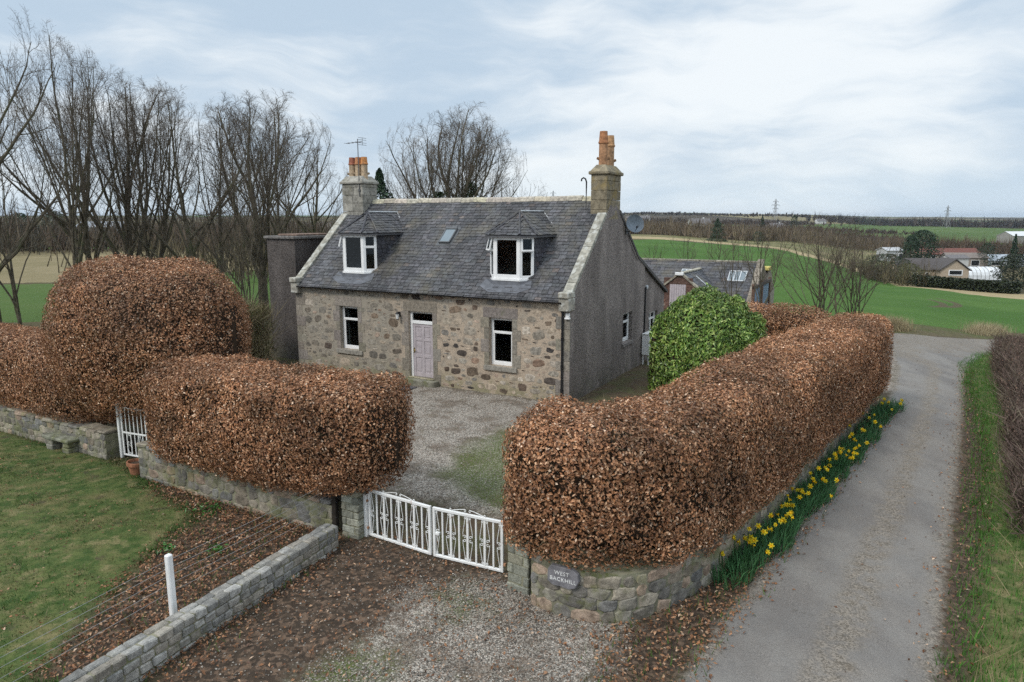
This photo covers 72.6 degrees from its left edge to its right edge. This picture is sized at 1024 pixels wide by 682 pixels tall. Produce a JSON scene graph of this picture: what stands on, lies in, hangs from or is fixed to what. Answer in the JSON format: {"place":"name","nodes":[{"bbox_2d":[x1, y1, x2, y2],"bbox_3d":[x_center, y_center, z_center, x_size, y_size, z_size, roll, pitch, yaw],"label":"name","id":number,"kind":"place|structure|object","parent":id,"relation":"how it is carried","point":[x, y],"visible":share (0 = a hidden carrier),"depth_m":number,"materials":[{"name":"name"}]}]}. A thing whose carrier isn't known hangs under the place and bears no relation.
{"place":"outdoors","nodes":[
{"label":"outdoors","id":0,"kind":"place"},
{"bbox_2d":[0,432,199,681],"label":"lawn","id":1,"kind":"structure","parent":0,"point":[141,541],"depth_m":13.04,"materials":[{"name":"plant"}]},
{"bbox_2d":[42,431,79,453],"bbox_3d":[-11.704,2.695,18.222,1.198,0.491,0.454,5,11,28],"label":"stone bench","id":2,"kind":"object","parent":1,"relation":"on","point":[55,440],"visible":0.79,"depth_m":18.03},
{"bbox_2d":[0,250,253,282],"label":"rough pasture","id":3,"kind":"structure","parent":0,"point":[37,269],"depth_m":87.85,"materials":[{"name":"plant"}]},
{"bbox_2d":[0,199,341,254],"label":"distant woodland","id":4,"kind":"object","parent":3,"relation":"on","point":[63,238],"visible":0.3,"depth_m":122.20,"materials":[{"name":"brown plant"}]},
{"bbox_2d":[47,214,331,282],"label":"distant woodland","id":5,"kind":"object","parent":3,"relation":"on","point":[198,254],"visible":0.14,"depth_m":73.50,"materials":[{"name":"brown plant"}]},
{"bbox_2d":[9,310,987,681],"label":"ground","id":6,"kind":"structure","parent":0,"point":[633,382],"depth_m":11.29,"materials":[{"name":"soil"}]},
{"bbox_2d":[0,401,119,459],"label":"garden wall","id":7,"kind":"structure","parent":6,"relation":"on","point":[98,440],"depth_m":18.28,"materials":[{"name":"stone"}]},
{"bbox_2d":[0,321,135,425],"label":"beech hedge","id":8,"kind":"object","parent":6,"relation":"on","point":[26,382],"visible":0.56,"depth_m":18.88,"materials":[{"name":"brown plant"}]},
{"bbox_2d":[115,404,147,457],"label":"garden gate","id":9,"kind":"structure","parent":6,"relation":"on","point":[121,431],"depth_m":17.49,"materials":[{"name":"metal"}]},
{"bbox_2d":[126,458,139,475],"bbox_3d":[-8.914,3.008,16.574,0.440,0.325,0.440,4,10,-1],"label":"flower pot","id":10,"kind":"object","parent":6,"relation":"on","point":[132,465],"visible":0.73,"depth_m":16.44,"materials":[{"name":"ceramic"}]},
{"bbox_2d":[39,252,253,428],"bbox_3d":[-9.529,-0.054,18.311,5.992,4.619,3.943,4,11,21],"label":"beech hedge","id":11,"kind":"object","parent":6,"relation":"on","point":[119,332],"visible":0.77,"depth_m":16.89,"materials":[{"name":"brown plant"}]},
{"bbox_2d":[0,484,338,681],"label":"wire fence","id":12,"kind":"object","parent":6,"relation":"on","point":[170,579],"visible":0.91,"depth_m":10.17,"materials":[{"name":"metal"}]},
{"bbox_2d":[116,84,254,274],"bbox_3d":[-17.569,-6.986,37.801,6.718,13.103,5.720,-8,13,-39],"label":"bare tree","id":13,"kind":"object","parent":6,"relation":"on","point":[191,251],"visible":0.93,"depth_m":37.44,"materials":[{"name":"brown plant"}]},
{"bbox_2d":[59,523,338,681],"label":"sett wall","id":14,"kind":"structure","parent":6,"relation":"on","point":[137,657],"depth_m":10.17,"materials":[{"name":"stone"}]},
{"bbox_2d":[161,102,266,279],"bbox_3d":[-17.075,-7.173,40.229,5.470,12.577,5.457,-6,11,-29],"label":"bare tree","id":15,"kind":"object","parent":6,"relation":"on","point":[220,229],"visible":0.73,"depth_m":39.73,"materials":[{"name":"brown plant"}]},
{"bbox_2d":[167,154,295,313],"bbox_3d":[-14.617,-5.087,37.192,6.595,9.454,6.205,-6,12,-32],"label":"bare tree","id":16,"kind":"object","parent":6,"relation":"on","point":[241,268],"visible":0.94,"depth_m":36.50,"materials":[{"name":"brown plant"}]},
{"bbox_2d":[136,440,342,530],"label":"garden wall","id":17,"kind":"structure","parent":6,"relation":"on","point":[211,485],"depth_m":14.57,"materials":[{"name":"stone"}]},
{"bbox_2d":[139,352,416,496],"bbox_3d":[-5.102,1.662,14.619,6.864,2.877,2.688,5,11,28],"label":"beech hedge","id":18,"kind":"object","parent":17,"relation":"on","point":[254,418],"visible":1,"depth_m":13.47,"materials":[{"name":"brown plant"}]},
{"bbox_2d":[182,89,336,311],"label":"bare tree","id":19,"kind":"object","parent":6,"relation":"on","point":[262,257],"visible":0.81,"depth_m":43.46,"materials":[{"name":"brown plant"}]},
{"bbox_2d":[229,291,291,362],"bbox_3d":[-10.816,-0.453,27.951,4.114,3.205,4.006,0,10,0],"label":"scrub bush","id":20,"kind":"object","parent":6,"relation":"on","point":[259,323],"visible":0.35,"depth_m":27.94,"materials":[{"name":"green plant"}]},
{"bbox_2d":[263,233,326,359],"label":"flat roofed block","id":21,"kind":"structure","parent":6,"relation":"on","point":[289,255],"depth_m":29.76,"materials":[{"name":"stone"}]},
{"bbox_2d":[341,479,376,539],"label":"gate pillar","id":22,"kind":"structure","parent":6,"relation":"on","point":[352,514],"depth_m":13.22,"materials":[{"name":"stone"}]},
{"bbox_2d":[363,494,368,536],"bbox_3d":[-2.764,3.321,13.253,0.090,0.860,0.060,5,11,28],"label":"gate post","id":23,"kind":"object","parent":6,"relation":"on","point":[365,507],"visible":0.99,"depth_m":13.24,"materials":[{"name":"metal"}]},
{"bbox_2d":[367,490,431,554],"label":"driveway gate","id":24,"kind":"structure","parent":23,"relation":"attached to","point":[413,502],"depth_m":12.84,"materials":[{"name":"metal"}]},
{"bbox_2d":[375,168,394,198],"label":"conifer","id":25,"kind":"object","parent":6,"relation":"on","point":[381,186],"visible":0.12,"depth_m":42.73,"materials":[{"name":"green plant"}]},
{"bbox_2d":[432,506,505,572],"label":"driveway gate","id":26,"kind":"structure","parent":6,"relation":"on","point":[467,560],"depth_m":12.13,"materials":[{"name":"metal"}]},
{"bbox_2d":[289,131,667,401],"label":"stone cottage","id":27,"kind":"structure","parent":6,"relation":"on","point":[532,297],"depth_m":25.36,"materials":[{"name":"stone"}]},
{"bbox_2d":[342,306,358,349],"bbox_3d":[-6.198,-0.528,27.119,0.900,1.690,0.078,5,11,28],"label":"window","id":28,"kind":"structure","parent":27,"relation":"in","point":[350,314],"depth_m":27.16,"materials":[{"name":"glass"}]},
{"bbox_2d":[413,323,432,377],"bbox_3d":[-3.246,0.358,25.550,0.890,1.970,0.131,5,11,28],"label":"front door","id":29,"kind":"structure","parent":27,"relation":"in","point":[422,333],"depth_m":25.56,"materials":[{"name":"white paint"}]},
{"bbox_2d":[491,318,511,365],"bbox_3d":[-0.300,0.020,23.922,0.900,1.660,0.078,5,11,28],"label":"window","id":30,"kind":"structure","parent":27,"relation":"in","point":[501,328],"depth_m":23.95,"materials":[{"name":"glass"}]},
{"bbox_2d":[507,532,542,594],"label":"gate pillar","id":31,"kind":"structure","parent":6,"relation":"on","point":[519,570],"depth_m":11.30,"materials":[{"name":"stone"}]},
{"bbox_2d":[641,331,651,364],"bbox_3d":[5.702,0.313,29.179,0.360,1.360,0.810,5,11,28],"label":"meter cabinet","id":32,"kind":"object","parent":6,"relation":"on","point":[645,350],"visible":0.59,"depth_m":28.84,"materials":[{"name":"white paint"}]},
{"bbox_2d":[490,311,894,573],"bbox_3d":[6.215,1.447,16.313,3.360,3.246,17.485,9,13,41],"label":"beech hedge","id":33,"kind":"object","parent":6,"relation":"on","point":[694,457],"visible":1,"depth_m":11.12,"materials":[{"name":"brown plant"}]},
{"bbox_2d":[531,402,874,622],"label":"garden wall","id":34,"kind":"structure","parent":6,"relation":"on","point":[618,594],"depth_m":10.73,"materials":[{"name":"stone"}]},
{"bbox_2d":[547,563,579,589],"bbox_3d":[0.777,3.557,10.514,0.515,0.336,0.078,5,11,27],"label":"name plate","id":35,"kind":"object","parent":34,"relation":"attached to","point":[563,576],"visible":1,"depth_m":10.48,"materials":[{"name":"stone"}]},
{"bbox_2d":[647,282,767,394],"bbox_3d":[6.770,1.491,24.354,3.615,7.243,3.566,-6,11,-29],"label":"laurel bush","id":36,"kind":"object","parent":6,"relation":"on","point":[708,326],"visible":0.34,"depth_m":23.35,"materials":[{"name":"green plant"}]},
{"bbox_2d":[642,258,773,321],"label":"stone steading","id":37,"kind":"structure","parent":6,"relation":"on","point":[678,277],"depth_m":40.26,"materials":[{"name":"stone"}]},
{"bbox_2d":[669,284,685,310],"bbox_3d":[9.016,-2.013,38.072,0.877,2.155,0.060,5,11,28],"label":"loft door","id":38,"kind":"structure","parent":37,"relation":"in","point":[676,290],"depth_m":37.97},
{"bbox_2d":[708,230,764,295],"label":"bare tree","id":39,"kind":"object","parent":6,"relation":"on","point":[733,248],"visible":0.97,"depth_m":34.86,"materials":[{"name":"brown plant"}]},
{"bbox_2d":[710,541,769,591],"bbox_3d":[3.780,3.744,11.799,1.265,0.535,1.427,0,10,0],"label":"daffodil clump","id":40,"kind":"object","parent":6,"relation":"on","point":[730,568],"visible":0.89,"depth_m":11.72,"materials":[{"name":"green plant"}]},
{"bbox_2d":[727,523,777,572],"bbox_3d":[4.189,3.604,12.385,1.004,0.606,1.644,7,12,36],"label":"daffodil clump","id":41,"kind":"object","parent":6,"relation":"on","point":[752,539],"visible":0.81,"depth_m":12.22,"materials":[{"name":"green plant"}]},
{"bbox_2d":[730,220,801,310],"bbox_3d":[11.917,-2.959,34.307,2.876,6.108,3.554,-2,10,-10],"label":"bare tree","id":42,"kind":"object","parent":6,"relation":"on","point":[751,264],"visible":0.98,"depth_m":33.88,"materials":[{"name":"brown plant"}]},
{"bbox_2d":[747,511,807,561],"bbox_3d":[4.831,3.532,12.855,1.004,0.588,1.718,6,12,31],"label":"daffodil clump","id":43,"kind":"object","parent":6,"relation":"on","point":[779,540],"visible":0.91,"depth_m":12.81,"materials":[{"name":"green plant"}]},
{"bbox_2d":[764,498,807,538],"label":"daffodil clump","id":44,"kind":"object","parent":6,"relation":"on","point":[792,505],"visible":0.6,"depth_m":13.57,"materials":[{"name":"green plant"}]},
{"bbox_2d":[745,300,833,338],"bbox_3d":[9.564,0.042,25.100,3.750,3.150,1.962,9,13,41],"label":"beech hedge","id":45,"kind":"object","parent":6,"relation":"on","point":[778,320],"visible":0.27,"depth_m":24.39,"materials":[{"name":"brown plant"}]},
{"bbox_2d":[775,487,832,525],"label":"daffodil clump","id":46,"kind":"object","parent":6,"relation":"on","point":[807,507],"visible":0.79,"depth_m":14.18,"materials":[{"name":"green plant"}]},
{"bbox_2d":[785,480,831,516],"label":"daffodil clump","id":47,"kind":"object","parent":6,"relation":"on","point":[812,494],"visible":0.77,"depth_m":14.57,"materials":[{"name":"green plant"}]},
{"bbox_2d":[795,471,841,503],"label":"daffodil clump","id":48,"kind":"object","parent":6,"relation":"on","point":[832,490],"visible":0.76,"depth_m":15.11,"materials":[{"name":"green plant"}]},
{"bbox_2d":[764,213,876,318],"bbox_3d":[16.707,-3.813,38.488,6.298,6.500,5.925,-3,10,-15],"label":"bare tree","id":49,"kind":"object","parent":6,"relation":"on","point":[819,297],"visible":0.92,"depth_m":37.87,"materials":[{"name":"brown plant"}]},
{"bbox_2d":[802,463,842,490],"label":"daffodil clump","id":50,"kind":"object","parent":6,"relation":"on","point":[816,472],"visible":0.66,"depth_m":15.84,"materials":[{"name":"green plant"}]},
{"bbox_2d":[813,451,855,482],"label":"daffodil clump","id":51,"kind":"object","parent":6,"relation":"on","point":[840,470],"visible":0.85,"depth_m":16.38,"materials":[{"name":"green plant"}]},
{"bbox_2d":[808,247,860,318],"bbox_3d":[17.074,-2.702,36.968,2.794,4.802,2.262,2,10,10],"label":"bare tree","id":52,"kind":"object","parent":6,"relation":"on","point":[835,307],"visible":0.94,"depth_m":37.16,"materials":[{"name":"brown plant"}]},
{"bbox_2d":[820,446,853,472],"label":"daffodil clump","id":53,"kind":"object","parent":6,"relation":"on","point":[839,452],"visible":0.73,"depth_m":16.97,"materials":[{"name":"green plant"}]},
{"bbox_2d":[836,432,873,453],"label":"daffodil clump","id":54,"kind":"object","parent":6,"relation":"on","point":[854,439],"visible":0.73,"depth_m":18.28,"materials":[{"name":"green plant"}]},
{"bbox_2d":[848,424,883,443],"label":"daffodil clump","id":55,"kind":"object","parent":6,"relation":"on","point":[869,434],"visible":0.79,"depth_m":19.01,"materials":[{"name":"green plant"}]},
{"bbox_2d":[854,415,884,433],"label":"daffodil clump","id":56,"kind":"object","parent":6,"relation":"on","point":[870,422],"visible":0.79,"depth_m":19.99,"materials":[{"name":"green plant"}]},
{"bbox_2d":[862,405,892,425],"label":"daffodil clump","id":57,"kind":"object","parent":6,"relation":"on","point":[879,418],"visible":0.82,"depth_m":20.83,"materials":[{"name":"green plant"}]},
{"bbox_2d":[869,397,904,417],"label":"daffodil clump","id":58,"kind":"object","parent":6,"relation":"on","point":[878,406],"visible":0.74,"depth_m":21.59,"materials":[{"name":"green plant"}]},
{"bbox_2d":[0,224,1023,321],"bbox_3d":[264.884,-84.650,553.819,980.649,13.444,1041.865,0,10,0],"label":"pasture","id":59,"kind":"structure","parent":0,"point":[32,300],"depth_m":62.15,"materials":[{"name":"plant"}]},
{"bbox_2d":[74,71,202,274],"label":"bare tree","id":60,"kind":"object","parent":59,"relation":"on","point":[162,248],"visible":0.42,"depth_m":41.26,"materials":[{"name":"brown plant"}]},
{"bbox_2d":[214,98,325,243],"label":"bare tree","id":61,"kind":"object","parent":59,"relation":"on","point":[277,223],"visible":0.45,"depth_m":49.27,"materials":[{"name":"brown plant"}]},
{"bbox_2d":[263,136,348,232],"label":"bare tree","id":62,"kind":"object","parent":59,"relation":"on","point":[300,223],"visible":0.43,"depth_m":56.33,"materials":[{"name":"brown plant"}]},
{"bbox_2d":[658,221,929,234],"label":"distant woodland","id":63,"kind":"object","parent":59,"relation":"on","point":[874,230],"visible":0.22,"depth_m":619.42,"materials":[{"name":"brown plant"}]},
{"bbox_2d":[996,231,1023,243],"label":"barn","id":64,"kind":"structure","parent":59,"relation":"on","point":[1003,236],"depth_m":516.84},
{"bbox_2d":[0,212,1023,329],"bbox_3d":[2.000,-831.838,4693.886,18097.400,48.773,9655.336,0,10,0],"label":"terrain","id":65,"kind":"structure","parent":0,"point":[661,216],"depth_m":1142.85,"materials":[{"name":"plant"}]},
{"bbox_2d":[0,67,24,197],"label":"bare tree","id":66,"kind":"object","parent":65,"relation":"on","point":[7,125],"visible":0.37,"depth_m":36.51,"materials":[{"name":"brown plant"}]},
{"bbox_2d":[0,138,73,327],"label":"bare tree","id":67,"kind":"object","parent":65,"relation":"on","point":[14,300],"visible":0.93,"depth_m":28.83,"materials":[{"name":"brown plant"}]},
{"bbox_2d":[0,4,83,323],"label":"bare tree","id":68,"kind":"object","parent":65,"relation":"on","point":[18,245],"visible":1,"depth_m":28.45,"materials":[{"name":"brown plant"}]},
{"bbox_2d":[0,19,107,277],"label":"bare tree","id":69,"kind":"object","parent":65,"relation":"on","point":[77,251],"visible":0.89,"depth_m":33.67,"materials":[{"name":"brown plant"}]},
{"bbox_2d":[0,70,150,273],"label":"bare tree","id":70,"kind":"object","parent":65,"relation":"on","point":[87,249],"visible":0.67,"depth_m":34.84,"materials":[{"name":"brown plant"}]},
{"bbox_2d":[29,61,194,271],"bbox_3d":[-21.364,-7.672,38.455,8.081,14.274,8.068,-2,10,-10],"label":"bare tree","id":71,"kind":"object","parent":65,"relation":"on","point":[124,232],"visible":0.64,"depth_m":37.72,"materials":[{"name":"brown plant"}]},
{"bbox_2d":[624,217,841,225],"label":"distant woodland","id":72,"kind":"object","parent":65,"relation":"on","point":[751,221],"visible":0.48,"depth_m":794.04,"materials":[{"name":"brown plant"}]},
{"bbox_2d":[621,211,873,220],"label":"distant woodland","id":73,"kind":"object","parent":65,"relation":"on","point":[719,214],"visible":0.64,"depth_m":1352.03,"materials":[{"name":"brown plant"}]},
{"bbox_2d":[625,215,906,251],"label":"distant woodland","id":74,"kind":"object","parent":65,"relation":"on","point":[696,229],"visible":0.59,"depth_m":288.69,"materials":[{"name":"brown plant"}]},
{"bbox_2d":[631,234,903,281],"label":"rough grass","id":75,"kind":"structure","parent":65,"relation":"on","point":[777,244],"depth_m":258.58,"materials":[{"name":"plant"}]},
{"bbox_2d":[725,219,907,241],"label":"distant woodland","id":76,"kind":"object","parent":65,"relation":"on","point":[845,233],"visible":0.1,"depth_m":399.40,"materials":[{"name":"brown plant"}]},
{"bbox_2d":[791,212,1023,227],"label":"distant woodland","id":77,"kind":"object","parent":65,"relation":"on","point":[934,222],"visible":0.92,"depth_m":956.29,"materials":[{"name":"brown plant"}]},
{"bbox_2d":[899,235,920,257],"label":"evergreen tree","id":78,"kind":"object","parent":65,"relation":"on","point":[911,238],"visible":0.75,"depth_m":219.57,"materials":[{"name":"green plant"}]},
{"bbox_2d":[902,230,944,257],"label":"evergreen tree","id":79,"kind":"object","parent":65,"relation":"on","point":[930,238],"visible":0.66,"depth_m":225.52,"materials":[{"name":"green plant"}]},
{"bbox_2d":[889,257,971,277],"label":"gabled house","id":80,"kind":"structure","parent":65,"relation":"on","point":[952,267],"depth_m":173.45,"materials":[{"name":"white paint"}]},
{"bbox_2d":[905,248,979,257],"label":"farm shed","id":81,"kind":"structure","parent":65,"relation":"on","point":[963,250],"depth_m":292.40,"materials":[{"name":"white paint"}]},
{"bbox_2d":[884,231,1023,253],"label":"distant woodland","id":82,"kind":"object","parent":65,"relation":"on","point":[1002,248],"visible":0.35,"depth_m":322.45,"materials":[{"name":"brown plant"}]},
{"bbox_2d":[938,252,989,266],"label":"farm shed","id":83,"kind":"structure","parent":65,"relation":"on","point":[974,261],"depth_m":260.72,"materials":[{"name":"white paint"}]},
{"bbox_2d":[967,266,1001,279],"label":"polytunnel","id":84,"kind":"structure","parent":65,"relation":"on","point":[981,272],"depth_m":205.15,"materials":[{"name":"plastic"}]},
{"bbox_2d":[976,243,998,265],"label":"evergreen tree","id":85,"kind":"object","parent":65,"relation":"on","point":[990,249],"visible":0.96,"depth_m":259.37,"materials":[{"name":"green plant"}]},
{"bbox_2d":[990,253,1023,287],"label":"tree","id":86,"kind":"object","parent":65,"relation":"on","point":[1002,271],"visible":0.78,"depth_m":148.62,"materials":[{"name":"green plant"}]},
{"bbox_2d":[0,0,1023,216],"label":"sky","id":87,"kind":"structure","parent":0,"point":[882,108],"materials":[{"name":"white"}]},
{"bbox_2d":[156,351,903,681],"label":"gravel yard","id":88,"kind":"structure","parent":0,"point":[421,428],"depth_m":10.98,"materials":[{"name":"gravel"}]},
{"bbox_2d":[632,236,1023,298],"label":"dry grass strip","id":89,"kind":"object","parent":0,"point":[1011,296],"visible":0.63,"depth_m":156.85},
{"bbox_2d":[705,218,727,241],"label":"conifer","id":90,"kind":"object","parent":89,"relation":"on","point":[714,237],"visible":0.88,"depth_m":241.21,"materials":[{"name":"green plant"}]},
{"bbox_2d":[826,256,943,286],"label":"distant woodland","id":91,"kind":"object","parent":89,"relation":"on","point":[892,274],"visible":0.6,"depth_m":155.49,"materials":[{"name":"brown plant"}]},
{"bbox_2d":[892,263,925,285],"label":"bush","id":92,"kind":"object","parent":89,"relation":"on","point":[909,265],"visible":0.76,"depth_m":150.88,"materials":[{"name":"green plant"}]},
{"bbox_2d":[908,275,1022,293],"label":"conifer hedge","id":93,"kind":"object","parent":89,"relation":"on","point":[982,285],"visible":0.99,"depth_m":143.00,"materials":[{"name":"green plant"}]},
{"bbox_2d":[633,239,1023,332],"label":"crop field","id":94,"kind":"structure","parent":0,"point":[931,307],"depth_m":85.03,"materials":[{"name":"plant"}]},
{"bbox_2d":[379,139,453,198],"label":"bare tree","id":95,"kind":"object","parent":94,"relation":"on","point":[425,180],"visible":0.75,"depth_m":47.82,"materials":[{"name":"brown plant"}]},
{"bbox_2d":[378,101,522,198],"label":"bare tree","id":96,"kind":"object","parent":94,"relation":"on","point":[468,178],"visible":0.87,"depth_m":49.43,"materials":[{"name":"brown plant"}]},
{"bbox_2d":[425,114,527,196],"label":"bare tree","id":97,"kind":"object","parent":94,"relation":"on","point":[480,159],"visible":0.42,"depth_m":51.77,"materials":[{"name":"brown plant"}]},
{"bbox_2d":[699,224,741,259],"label":"bare tree","id":98,"kind":"object","parent":94,"relation":"on","point":[722,232],"visible":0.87,"depth_m":59.32,"materials":[{"name":"brown plant"}]},
{"bbox_2d":[857,253,915,281],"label":"tree","id":99,"kind":"object","parent":94,"relation":"on","point":[880,257],"visible":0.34,"depth_m":163.07,"materials":[{"name":"brown plant"}]},
{"bbox_2d":[677,333,998,681],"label":"road","id":100,"kind":"structure","parent":0,"point":[806,630],"depth_m":12.06,"materials":[{"name":"asphalt"}]},
{"bbox_2d":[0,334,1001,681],"bbox_3d":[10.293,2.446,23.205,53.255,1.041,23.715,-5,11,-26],"label":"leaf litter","id":101,"kind":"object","parent":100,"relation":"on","point":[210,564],"visible":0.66,"depth_m":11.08,"materials":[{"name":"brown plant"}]},
{"bbox_2d":[830,438,868,465],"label":"daffodil clump","id":102,"kind":"object","parent":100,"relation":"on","point":[857,455],"visible":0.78,"depth_m":17.50,"materials":[{"name":"green plant"}]},
{"bbox_2d":[892,323,1023,338],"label":"field edge","id":103,"kind":"object","parent":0,"point":[926,330],"visible":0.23,"depth_m":40.36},
{"bbox_2d":[809,222,910,313],"bbox_3d":[19.056,-3.544,38.576,5.404,6.062,5.084,8,13,39],"label":"bare tree","id":104,"kind":"object","parent":103,"relation":"on","point":[859,286],"visible":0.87,"depth_m":38.70,"materials":[{"name":"brown plant"}]},
{"bbox_2d":[864,312,1016,335],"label":"dry tussocks","id":105,"kind":"object","parent":103,"relation":"on","point":[898,324],"visible":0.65,"depth_m":42.80,"materials":[{"name":"brown plant"}]},
{"bbox_2d":[965,356,1023,681],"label":"grass verge","id":106,"kind":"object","parent":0,"point":[1009,611],"depth_m":11.64,"materials":[{"name":"plant"}]},
{"bbox_2d":[0,350,1023,681],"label":"grass","id":107,"kind":"structure","parent":106,"relation":"on","point":[968,376],"depth_m":12.99,"materials":[{"name":"plant"}]},
{"bbox_2d":[981,325,1023,539],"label":"thorn hedge","id":108,"kind":"object","parent":106,"relation":"on","point":[1007,359],"visible":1,"depth_m":17.76,"materials":[{"name":"brown plant"}]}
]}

